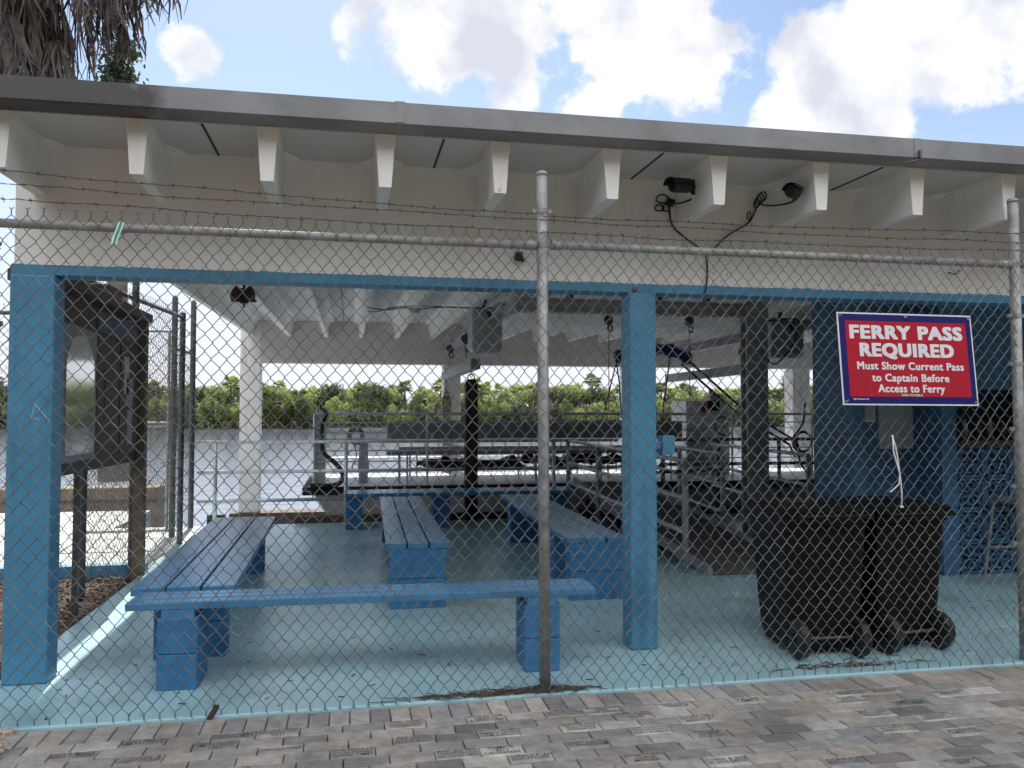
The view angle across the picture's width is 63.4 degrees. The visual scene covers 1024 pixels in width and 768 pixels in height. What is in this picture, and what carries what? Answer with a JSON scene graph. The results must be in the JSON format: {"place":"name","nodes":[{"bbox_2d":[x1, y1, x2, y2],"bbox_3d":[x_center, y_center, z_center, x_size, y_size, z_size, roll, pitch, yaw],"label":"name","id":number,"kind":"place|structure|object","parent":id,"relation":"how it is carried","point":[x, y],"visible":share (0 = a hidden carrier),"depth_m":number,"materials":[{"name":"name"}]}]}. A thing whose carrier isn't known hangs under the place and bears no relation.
{"place":"outdoors","nodes":[
{"label":"outdoors","id":0,"kind":"place"},
{"bbox_2d":[0,727,14,753],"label":"shell gravel","id":1,"kind":"structure","parent":0,"point":[5,746],"depth_m":3.80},
{"bbox_2d":[0,580,450,767],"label":"ground","id":2,"kind":"structure","parent":0,"point":[87,609],"depth_m":6.89,"materials":[{"name":"soil"}]},
{"bbox_2d":[0,242,7,421],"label":"leafy tree","id":3,"kind":"object","parent":2,"relation":"on","point":[2,385],"visible":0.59,"depth_m":10.60,"materials":[{"name":"green plant"}]},
{"bbox_2d":[0,574,133,678],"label":"mulch","id":4,"kind":"object","parent":2,"relation":"on","point":[91,593],"visible":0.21,"depth_m":6.97,"materials":[{"name":"brown plant"}]},
{"bbox_2d":[0,307,147,583],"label":"cross fence","id":5,"kind":"object","parent":2,"relation":"on","point":[63,572],"visible":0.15,"depth_m":7.86,"materials":[{"name":"metal"}]},
{"bbox_2d":[7,268,152,618],"bbox_3d":[-3.387,0.511,6.667,0.340,2.650,2.550,0,-2,-11],"label":"notice board","id":6,"kind":"object","parent":2,"relation":"on","point":[80,376],"visible":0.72,"depth_m":6.67,"materials":[{"name":"brown wood"}]},
{"bbox_2d":[61,322,96,463],"bbox_3d":[-3.174,0.073,6.078,0.024,0.980,0.760,0,-2,-11],"label":"door","id":7,"kind":"structure","parent":6,"relation":"in","point":[72,330],"depth_m":6.03,"materials":[{"name":"glass"}]},
{"bbox_2d":[95,335,119,457],"bbox_3d":[-3.315,0.111,6.788,0.014,0.960,0.630,0,-2,-11],"label":"door","id":8,"kind":"structure","parent":6,"relation":"in","point":[104,349],"depth_m":6.70,"materials":[{"name":"brown glass"}]},
{"bbox_2d":[118,343,138,453],"bbox_3d":[-3.443,0.136,7.445,0.014,0.960,0.630,0,-2,-11],"label":"door","id":9,"kind":"structure","parent":6,"relation":"in","point":[134,367],"depth_m":7.39,"materials":[{"name":"brown glass"}]},
{"bbox_2d":[0,0,187,80],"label":"sabal palm","id":10,"kind":"object","parent":2,"relation":"on","point":[36,40],"visible":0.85,"depth_m":5.34,"materials":[{"name":"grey plant"}]},
{"bbox_2d":[95,35,148,481],"bbox_3d":[-11.727,-3.856,24.770,2.053,13.468,2.078,0,-2,-11],"label":"leafy tree","id":11,"kind":"object","parent":2,"relation":"on","point":[113,71],"visible":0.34,"depth_m":24.67,"materials":[{"name":"grey bark"},{"name":"green broad leaves"}]},
{"bbox_2d":[78,281,185,600],"bbox_3d":[-3.711,0.357,8.389,0.165,3.090,2.730,0,-2,-5],"label":"side fence","id":12,"kind":"object","parent":2,"relation":"on","point":[135,296],"visible":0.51,"depth_m":8.75,"materials":[{"name":"metal"}]},
{"bbox_2d":[20,594,997,719],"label":"leaf litter","id":13,"kind":"object","parent":2,"relation":"on","point":[837,664],"visible":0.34,"depth_m":4.94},
{"bbox_2d":[0,422,810,429],"bbox_3d":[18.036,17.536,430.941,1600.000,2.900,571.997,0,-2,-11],"label":"bank","id":14,"kind":"structure","parent":0,"point":[234,427],"depth_m":132.90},
{"bbox_2d":[147,396,166,428],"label":"mangrove tree","id":15,"kind":"object","parent":14,"relation":"on","point":[160,410],"visible":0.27,"depth_m":127.93,"materials":[{"name":"green plant"}]},
{"bbox_2d":[188,386,212,424],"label":"mangrove tree","id":16,"kind":"object","parent":14,"relation":"on","point":[201,392],"visible":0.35,"depth_m":134.39,"materials":[{"name":"green plant"}]},
{"bbox_2d":[185,395,218,428],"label":"mangrove tree","id":17,"kind":"object","parent":14,"relation":"on","point":[210,402],"visible":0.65,"depth_m":129.32,"materials":[{"name":"green plant"}]},
{"bbox_2d":[199,396,233,428],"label":"mangrove tree","id":18,"kind":"object","parent":14,"relation":"on","point":[219,412],"visible":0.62,"depth_m":130.25,"materials":[{"name":"green plant"}]},
{"bbox_2d":[199,384,233,424],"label":"mangrove tree","id":19,"kind":"object","parent":14,"relation":"on","point":[211,388],"visible":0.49,"depth_m":134.89,"materials":[{"name":"green plant"}]},
{"bbox_2d":[211,392,239,425],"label":"mangrove tree","id":20,"kind":"object","parent":14,"relation":"on","point":[237,401],"visible":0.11,"depth_m":134.98,"materials":[{"name":"green plant"}]},
{"bbox_2d":[220,374,239,406],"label":"cabbage palm","id":21,"kind":"object","parent":14,"relation":"on","point":[233,379],"visible":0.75,"depth_m":139.30,"materials":[{"name":"green plant"}]},
{"bbox_2d":[227,403,263,427],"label":"mangrove tree","id":22,"kind":"object","parent":14,"relation":"on","point":[234,412],"visible":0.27,"depth_m":130.94,"materials":[{"name":"green plant"}]},
{"bbox_2d":[262,400,274,426],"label":"mangrove tree","id":23,"kind":"object","parent":14,"relation":"on","point":[264,409],"visible":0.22,"depth_m":131.33,"materials":[{"name":"green plant"}]},
{"bbox_2d":[262,383,279,425],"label":"mangrove tree","id":24,"kind":"object","parent":14,"relation":"on","point":[265,394],"visible":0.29,"depth_m":135.14,"materials":[{"name":"green plant"}]},
{"bbox_2d":[262,397,297,427],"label":"mangrove tree","id":25,"kind":"object","parent":14,"relation":"on","point":[272,405],"visible":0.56,"depth_m":133.05,"materials":[{"name":"green plant"}]},
{"bbox_2d":[268,386,293,424],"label":"mangrove tree","id":26,"kind":"object","parent":14,"relation":"on","point":[279,395],"visible":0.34,"depth_m":135.55,"materials":[{"name":"green plant"}]},
{"bbox_2d":[278,398,311,428],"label":"mangrove tree","id":27,"kind":"object","parent":14,"relation":"on","point":[284,417],"visible":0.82,"depth_m":132.12,"materials":[{"name":"green plant"}]},
{"bbox_2d":[280,390,317,425],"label":"mangrove tree","id":28,"kind":"object","parent":14,"relation":"on","point":[308,396],"visible":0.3,"depth_m":137.31,"materials":[{"name":"green plant"}]},
{"bbox_2d":[292,396,318,428],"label":"mangrove tree","id":29,"kind":"object","parent":14,"relation":"on","point":[310,410],"visible":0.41,"depth_m":132.35,"materials":[{"name":"green plant"}]},
{"bbox_2d":[316,382,345,423],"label":"mangrove tree","id":30,"kind":"object","parent":14,"relation":"on","point":[330,388],"visible":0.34,"depth_m":137.98,"materials":[{"name":"green plant"}]},
{"bbox_2d":[322,396,342,428],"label":"mangrove tree","id":31,"kind":"object","parent":14,"relation":"on","point":[328,402],"visible":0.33,"depth_m":133.22,"materials":[{"name":"green plant"}]},
{"bbox_2d":[326,402,350,428],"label":"mangrove tree","id":32,"kind":"object","parent":14,"relation":"on","point":[340,418],"visible":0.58,"depth_m":133.20,"materials":[{"name":"green plant"}]},
{"bbox_2d":[339,400,370,426],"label":"mangrove tree","id":33,"kind":"object","parent":14,"relation":"on","point":[355,418],"visible":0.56,"depth_m":134.04,"materials":[{"name":"green plant"}]},
{"bbox_2d":[347,394,380,424],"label":"mangrove tree","id":34,"kind":"object","parent":14,"relation":"on","point":[371,401],"visible":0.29,"depth_m":138.89,"materials":[{"name":"green plant"}]},
{"bbox_2d":[355,396,390,426],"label":"mangrove tree","id":35,"kind":"object","parent":14,"relation":"on","point":[382,404],"visible":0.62,"depth_m":135.87,"materials":[{"name":"green plant"}]},
{"bbox_2d":[357,382,388,425],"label":"mangrove tree","id":36,"kind":"object","parent":14,"relation":"on","point":[372,387],"visible":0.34,"depth_m":138.68,"materials":[{"name":"green plant"}]},
{"bbox_2d":[369,403,396,426],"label":"mangrove tree","id":37,"kind":"object","parent":14,"relation":"on","point":[390,416],"visible":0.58,"depth_m":136.11,"materials":[{"name":"green plant"}]},
{"bbox_2d":[380,388,404,411],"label":"mangrove tree","id":38,"kind":"object","parent":14,"relation":"on","point":[391,392],"visible":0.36,"depth_m":139.67,"materials":[{"name":"green plant"}]},
{"bbox_2d":[398,380,413,407],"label":"cabbage palm","id":39,"kind":"object","parent":14,"relation":"on","point":[404,390],"visible":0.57,"depth_m":143.95,"materials":[{"name":"green plant"}]},
{"bbox_2d":[388,392,426,411],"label":"mangrove tree","id":40,"kind":"object","parent":14,"relation":"on","point":[418,397],"visible":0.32,"depth_m":139.92,"materials":[{"name":"green plant"}]},
{"bbox_2d":[407,400,433,419],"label":"mangrove tree","id":41,"kind":"object","parent":14,"relation":"on","point":[412,404],"visible":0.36,"depth_m":136.82,"materials":[{"name":"green plant"}]},
{"bbox_2d":[416,402,440,419],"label":"mangrove tree","id":42,"kind":"object","parent":14,"relation":"on","point":[437,417],"visible":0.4,"depth_m":137.04,"materials":[{"name":"green plant"}]},
{"bbox_2d":[478,400,501,419],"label":"mangrove tree","id":43,"kind":"object","parent":14,"relation":"on","point":[480,406],"visible":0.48,"depth_m":138.65,"materials":[{"name":"green plant"}]},
{"bbox_2d":[482,401,509,419],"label":"mangrove tree","id":44,"kind":"object","parent":14,"relation":"on","point":[505,406],"visible":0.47,"depth_m":139.22,"materials":[{"name":"green plant"}]},
{"bbox_2d":[511,388,537,419],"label":"mangrove tree","id":45,"kind":"object","parent":14,"relation":"on","point":[524,397],"visible":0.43,"depth_m":143.85,"materials":[{"name":"green plant"}]},
{"bbox_2d":[511,400,537,419],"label":"mangrove tree","id":46,"kind":"object","parent":14,"relation":"on","point":[529,417],"visible":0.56,"depth_m":138.78,"materials":[{"name":"green plant"}]},
{"bbox_2d":[549,385,573,419],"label":"mangrove tree","id":47,"kind":"object","parent":14,"relation":"on","point":[557,396],"visible":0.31,"depth_m":145.31,"materials":[{"name":"green plant"}]},
{"bbox_2d":[549,399,575,419],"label":"mangrove tree","id":48,"kind":"object","parent":14,"relation":"on","point":[563,405],"visible":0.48,"depth_m":140.31,"materials":[{"name":"green plant"}]},
{"bbox_2d":[552,383,585,411],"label":"mangrove tree","id":49,"kind":"object","parent":14,"relation":"on","point":[572,391],"visible":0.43,"depth_m":146.11,"materials":[{"name":"green plant"}]},
{"bbox_2d":[572,403,599,419],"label":"mangrove tree","id":50,"kind":"object","parent":14,"relation":"on","point":[587,417],"visible":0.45,"depth_m":141.55,"materials":[{"name":"green plant"}]},
{"bbox_2d":[583,373,602,410],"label":"cabbage palm","id":51,"kind":"object","parent":14,"relation":"on","point":[590,381],"visible":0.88,"depth_m":148.81,"materials":[{"name":"green plant"}]},
{"bbox_2d":[581,385,607,418],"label":"mangrove tree","id":52,"kind":"object","parent":14,"relation":"on","point":[595,395],"visible":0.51,"depth_m":146.91,"materials":[{"name":"green plant"}]},
{"bbox_2d":[591,401,617,419],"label":"mangrove tree","id":53,"kind":"object","parent":14,"relation":"on","point":[610,417],"visible":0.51,"depth_m":141.69,"materials":[{"name":"green plant"}]},
{"bbox_2d":[656,389,688,412],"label":"mangrove tree","id":54,"kind":"object","parent":14,"relation":"on","point":[680,395],"visible":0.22,"depth_m":148.81,"materials":[{"name":"green plant"}]},
{"bbox_2d":[768,398,784,426],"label":"mangrove tree","id":55,"kind":"object","parent":14,"relation":"on","point":[770,405],"visible":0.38,"depth_m":148.14,"materials":[{"name":"green plant"}]},
{"bbox_2d":[0,428,813,526],"bbox_3d":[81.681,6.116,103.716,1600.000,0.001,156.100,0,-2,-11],"label":"water","id":56,"kind":"structure","parent":0,"point":[232,463],"depth_m":38.64,"materials":[{"name":"grey liquid"}]},
{"bbox_2d":[0,484,164,527],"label":"timber dock","id":57,"kind":"object","parent":56,"relation":"on","point":[66,494],"visible":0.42,"depth_m":14.76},
{"bbox_2d":[0,510,204,567],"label":"dock platform","id":58,"kind":"structure","parent":56,"relation":"in","point":[187,533],"depth_m":9.93,"materials":[{"name":"concrete"}]},
{"bbox_2d":[86,295,196,536],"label":"gate","id":59,"kind":"structure","parent":58,"relation":"on","point":[191,427],"depth_m":10.28,"materials":[{"name":"metal"}]},
{"bbox_2d":[229,509,325,523],"bbox_3d":[0.417,2.496,15.868,11.094,0.330,0.500,0,-2,-11],"label":"dock timber","id":60,"kind":"object","parent":56,"relation":"on","point":[290,514],"visible":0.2,"depth_m":14.76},
{"bbox_2d":[302,343,813,514],"bbox_3d":[1.394,1.063,14.049,9.490,3.514,2.950,0,-2,-11],"label":"ferry boat","id":61,"kind":"object","parent":56,"relation":"on","point":[404,428],"visible":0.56,"depth_m":12.95,"materials":[{"name":"grey metal"}]},
{"bbox_2d":[310,407,343,487],"bbox_3d":[-2.648,0.908,11.919,0.490,1.144,0.431,0,-2,-11],"label":"fuel hose","id":62,"kind":"object","parent":61,"relation":"attached to","point":[334,462],"visible":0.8,"depth_m":11.89,"materials":[{"name":"black rubber"}]},
{"bbox_2d":[562,454,592,471],"bbox_3d":[1.049,1.246,13.238,0.441,0.305,0.281,0,-2,-11],"label":"life jacket","id":63,"kind":"object","parent":61,"relation":"on","point":[580,456],"visible":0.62,"depth_m":13.15,"materials":[{"name":"black fabric"}]},
{"bbox_2d":[601,453,621,471],"bbox_3d":[1.622,1.256,13.317,0.439,0.308,0.284,0,-2,-11],"label":"life jacket","id":64,"kind":"object","parent":61,"relation":"on","point":[611,455],"visible":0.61,"depth_m":13.24,"materials":[{"name":"black fabric"}]},
{"bbox_2d":[792,403,812,470],"bbox_3d":[4.705,0.884,13.411,0.368,1.149,0.064,0,-2,-11],"label":"hose coil","id":65,"kind":"object","parent":61,"relation":"hanging from","point":[795,443],"visible":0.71,"depth_m":13.39,"materials":[{"name":"black rubber"}]},
{"bbox_2d":[0,513,1023,732],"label":"shelter floor","id":66,"kind":"structure","parent":0,"point":[90,699],"depth_m":5.33,"materials":[{"name":"teal paint"}]},
{"bbox_2d":[130,516,275,659],"bbox_3d":[-2.291,1.499,6.544,0.580,0.486,3.454,0,-2,-12],"label":"slatted bench","id":67,"kind":"object","parent":66,"relation":"on","point":[253,558],"visible":0.69,"depth_m":5.61,"materials":[{"name":"blue paint"}]},
{"bbox_2d":[125,578,594,690],"bbox_3d":[-0.824,1.438,4.817,2.626,0.477,0.300,0,-2,-9],"label":"slatted bench","id":68,"kind":"object","parent":66,"relation":"on","point":[185,604],"visible":0.75,"depth_m":4.71,"materials":[{"name":"blue paint"}]},
{"bbox_2d":[379,496,449,609],"bbox_3d":[-1.048,1.555,8.254,0.488,0.507,3.760,0,-2,-10],"label":"slatted bench","id":69,"kind":"object","parent":66,"relation":"on","point":[417,528],"visible":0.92,"depth_m":6.45,"materials":[{"name":"blue paint"}]},
{"bbox_2d":[345,486,575,529],"bbox_3d":[-0.700,1.685,11.299,3.105,0.479,0.580,0,-2,-11],"label":"slatted bench","id":70,"kind":"object","parent":66,"relation":"on","point":[355,520],"visible":0.69,"depth_m":11.04,"materials":[{"name":"blue paint"}]},
{"bbox_2d":[369,684,607,702],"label":"twig litter","id":71,"kind":"object","parent":66,"relation":"on","point":[536,689],"visible":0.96,"depth_m":4.43,"materials":[{"name":"brown plant"}]},
{"bbox_2d":[196,437,813,523],"bbox_3d":[1.266,1.383,12.233,11.230,1.155,0.120,0,-2,-11],"label":"dock handrail","id":72,"kind":"object","parent":66,"relation":"on","point":[779,463],"visible":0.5,"depth_m":11.68,"materials":[{"name":"metal"}]},
{"bbox_2d":[0,74,1023,685],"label":"ferry shelter","id":73,"kind":"object","parent":66,"relation":"on","point":[430,156],"visible":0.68,"depth_m":5.13,"materials":[{"name":"white paint"}]},
{"bbox_2d":[230,285,256,307],"bbox_3d":[-2.183,-0.827,6.729,0.200,0.411,0.149,0,-2,-11],"label":"twin flood lamp","id":74,"kind":"object","parent":73,"relation":"hanging from","point":[248,292],"visible":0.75,"depth_m":6.70,"materials":[{"name":"metal"}]},
{"bbox_2d":[246,285,288,330],"bbox_3d":[-2.985,-0.931,10.139,0.044,0.144,6.301,0,-2,-11],"label":"ceiling pipe","id":75,"kind":"object","parent":73,"relation":"attached to","point":[258,297],"visible":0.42,"depth_m":9.95,"materials":[{"name":"metal"}]},
{"bbox_2d":[367,305,495,311],"bbox_3d":[-0.953,-0.889,9.884,1.542,0.095,0.045,0,-2,-11],"label":"ceiling wiring","id":76,"kind":"object","parent":73,"relation":"attached to","point":[400,307],"visible":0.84,"depth_m":9.86,"materials":[{"name":"metal"}]},
{"bbox_2d":[468,299,501,353],"bbox_3d":[-0.344,-0.797,10.492,0.386,0.812,0.406,0,-2,-11],"label":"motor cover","id":77,"kind":"object","parent":73,"relation":"hanging from","point":[492,338],"visible":0.58,"depth_m":10.30,"materials":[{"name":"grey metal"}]},
{"bbox_2d":[604,315,612,386],"bbox_3d":[1.299,-0.293,11.101,0.138,1.266,0.071,0,-2,-11],"label":"hoist hook","id":78,"kind":"object","parent":73,"relation":"hanging from","point":[609,322],"visible":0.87,"depth_m":11.10,"materials":[{"name":"metal"}]},
{"bbox_2d":[656,435,674,454],"bbox_3d":[0.987,0.402,5.457,0.145,0.125,0.100,0,-2,-11],"label":"switch box","id":79,"kind":"object","parent":73,"relation":"attached to","point":[666,443],"visible":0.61,"depth_m":5.42,"materials":[{"name":"blue paint"}]},
{"bbox_2d":[663,177,695,194],"bbox_3d":[1.044,-1.210,5.059,0.236,0.098,0.100,-6,2,-35],"label":"security camera","id":80,"kind":"object","parent":73,"relation":"attached to","point":[679,185],"visible":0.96,"depth_m":5.02,"materials":[{"name":"black plastic"}]},
{"bbox_2d":[654,194,707,293],"bbox_3d":[1.135,-0.916,5.274,0.377,0.646,0.317,0,-2,-11],"label":"camera cable","id":81,"kind":"object","parent":73,"relation":"attached to","point":[669,202],"visible":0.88,"depth_m":5.39,"materials":[{"name":"black rubber"}]},
{"bbox_2d":[685,317,693,401],"bbox_3d":[2.429,-0.318,11.322,0.138,1.216,0.071,0,-2,-11],"label":"hoist hook","id":82,"kind":"object","parent":73,"relation":"hanging from","point":[689,321],"visible":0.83,"depth_m":11.32,"materials":[{"name":"metal"}]},
{"bbox_2d":[707,191,798,256],"bbox_3d":[1.605,-1.056,5.407,0.606,0.448,0.247,-1,-3,31],"label":"camera cable","id":83,"kind":"object","parent":73,"relation":"attached to","point":[759,202],"visible":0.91,"depth_m":5.49,"materials":[{"name":"black rubber"}]},
{"bbox_2d":[767,312,803,358],"bbox_3d":[3.649,-0.742,11.266,0.485,0.783,0.406,0,-2,-11],"label":"motor cover","id":84,"kind":"object","parent":73,"relation":"hanging from","point":[790,329],"visible":0.57,"depth_m":11.07,"materials":[{"name":"grey plastic"}]},
{"bbox_2d":[782,182,802,199],"bbox_3d":[1.739,-1.187,5.110,0.100,0.098,0.237,-1,7,29],"label":"security camera","id":85,"kind":"object","parent":73,"relation":"attached to","point":[792,190],"visible":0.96,"depth_m":5.03,"materials":[{"name":"black plastic"}]},
{"bbox_2d":[865,405,874,421],"bbox_3d":[3.380,0.202,8.002,0.270,0.330,0.032,0,-2,-11],"label":"framed notice","id":86,"kind":"object","parent":73,"relation":"attached to","point":[869,418],"visible":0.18,"depth_m":8.00,"materials":[{"name":"metal"}]},
{"bbox_2d":[878,405,912,448],"bbox_3d":[3.741,0.325,8.077,0.370,0.610,0.013,0,-2,-11],"label":"electrical box","id":87,"kind":"object","parent":73,"relation":"attached to","point":[886,412],"visible":0.57,"depth_m":8.07,"materials":[{"name":"metal"}]},
{"bbox_2d":[973,419,981,439],"bbox_3d":[4.479,0.436,7.971,0.068,0.199,0.072,0,-2,-11],"label":"bottle","id":88,"kind":"object","parent":73,"relation":"on","point":[976,433],"visible":0.88,"depth_m":7.95,"materials":[{"name":"brown glass"}]},
{"bbox_2d":[998,419,1006,439],"bbox_3d":[4.754,0.438,8.024,0.068,0.199,0.072,0,-2,-11],"label":"bottle","id":89,"kind":"object","parent":73,"relation":"on","point":[1002,426],"visible":0.79,"depth_m":8.00,"materials":[{"name":"brown glass"}]},
{"bbox_2d":[0,169,1023,727],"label":"chain link fence","id":90,"kind":"object","parent":66,"relation":"on","point":[542,213],"visible":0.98,"depth_m":4.47,"materials":[{"name":"metal"}]},
{"bbox_2d":[111,222,123,243],"bbox_3d":[-1.950,-0.748,4.096,0.061,0.114,0.008,0,-2,-11],"label":"tape strip","id":91,"kind":"object","parent":90,"relation":"attached to","point":[117,232],"visible":1,"depth_m":4.09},
{"bbox_2d":[889,435,903,507],"bbox_3d":[2.257,0.514,4.872,0.096,0.427,0.033,0,-2,-11],"label":"cord","id":92,"kind":"object","parent":90,"relation":"hanging from","point":[898,466],"visible":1,"depth_m":4.87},
{"bbox_2d":[836,312,978,405],"bbox_3d":[2.338,-0.146,4.886,0.894,0.550,0.027,1,-8,-11],"label":"ferry sign","id":93,"kind":"object","parent":90,"relation":"attached to","point":[906,359],"visible":1,"depth_m":4.88,"materials":[{"name":"metal"}]},
{"bbox_2d":[295,506,741,523],"bbox_3d":[1.765,2.195,12.462,9.750,0.630,0.160,0,-2,-11],"label":"dock timber","id":94,"kind":"object","parent":66,"relation":"attached to","point":[370,518],"visible":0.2,"depth_m":11.91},
{"bbox_2d":[500,494,621,600],"bbox_3d":[0.387,1.567,8.561,0.488,0.505,3.755,0,-2,-9],"label":"slatted bench","id":95,"kind":"object","parent":66,"relation":"on","point":[561,565],"visible":0.69,"depth_m":6.93,"materials":[{"name":"blue paint"}]},
{"bbox_2d":[441,295,811,536],"bbox_3d":[1.546,0.563,12.579,4.540,2.820,6.730,0,-2,-11],"label":"lift","id":96,"kind":"object","parent":66,"relation":"on","point":[744,373],"visible":0.68,"depth_m":9.42,"materials":[{"name":"grey metal"}]},
{"bbox_2d":[441,380,450,472],"bbox_3d":[-1.223,1.221,15.344,0.170,2.597,0.170,0,-2,-11],"label":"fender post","id":97,"kind":"object","parent":96,"relation":"hanging from","point":[445,408],"visible":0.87,"depth_m":15.29,"materials":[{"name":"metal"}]},
{"bbox_2d":[464,370,477,519],"bbox_3d":[-0.585,0.858,11.812,0.170,2.133,0.170,0,-2,-11],"label":"fender post","id":98,"kind":"object","parent":96,"relation":"hanging from","point":[472,445],"visible":0.86,"depth_m":11.73,"materials":[{"name":"plastic"}]},
{"bbox_2d":[767,318,799,364],"bbox_3d":[3.559,-0.565,10.939,0.526,0.628,0.024,0,-2,-11],"label":"motor cable","id":99,"kind":"object","parent":96,"relation":"hanging from","point":[790,348],"visible":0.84,"depth_m":10.95,"materials":[{"name":"black rubber"}]},
{"bbox_2d":[566,439,811,575],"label":"boarding ramp","id":100,"kind":"structure","parent":66,"relation":"on","point":[674,544],"depth_m":9.71,"materials":[{"name":"metal"}]},
{"bbox_2d":[743,498,873,659],"bbox_3d":[1.922,1.225,5.372,0.596,0.935,0.771,0,-2,-7],"label":"wheelie bin","id":101,"kind":"object","parent":66,"relation":"on","point":[803,571],"visible":0.88,"depth_m":5.13,"materials":[{"name":"black plastic"}]},
{"bbox_2d":[820,495,955,653],"bbox_3d":[2.477,1.230,5.510,0.596,0.935,0.771,1,-2,-16],"label":"wheelie bin","id":102,"kind":"object","parent":66,"relation":"on","point":[881,568],"visible":0.74,"depth_m":5.26,"materials":[{"name":"black plastic"}]},
{"bbox_2d":[983,496,1017,582],"bbox_3d":[4.684,1.419,7.616,0.468,0.732,0.428,0,-2,-11],"label":"metal stool","id":103,"kind":"object","parent":66,"relation":"on","point":[1002,499],"visible":0.41,"depth_m":7.74,"materials":[{"name":"metal"}]},
{"bbox_2d":[0,665,1023,767],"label":"paver path","id":104,"kind":"structure","parent":0,"point":[969,718],"depth_m":3.92,"materials":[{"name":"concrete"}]},
{"bbox_2d":[0,0,1023,406],"label":"sky","id":105,"kind":"structure","parent":0,"point":[944,70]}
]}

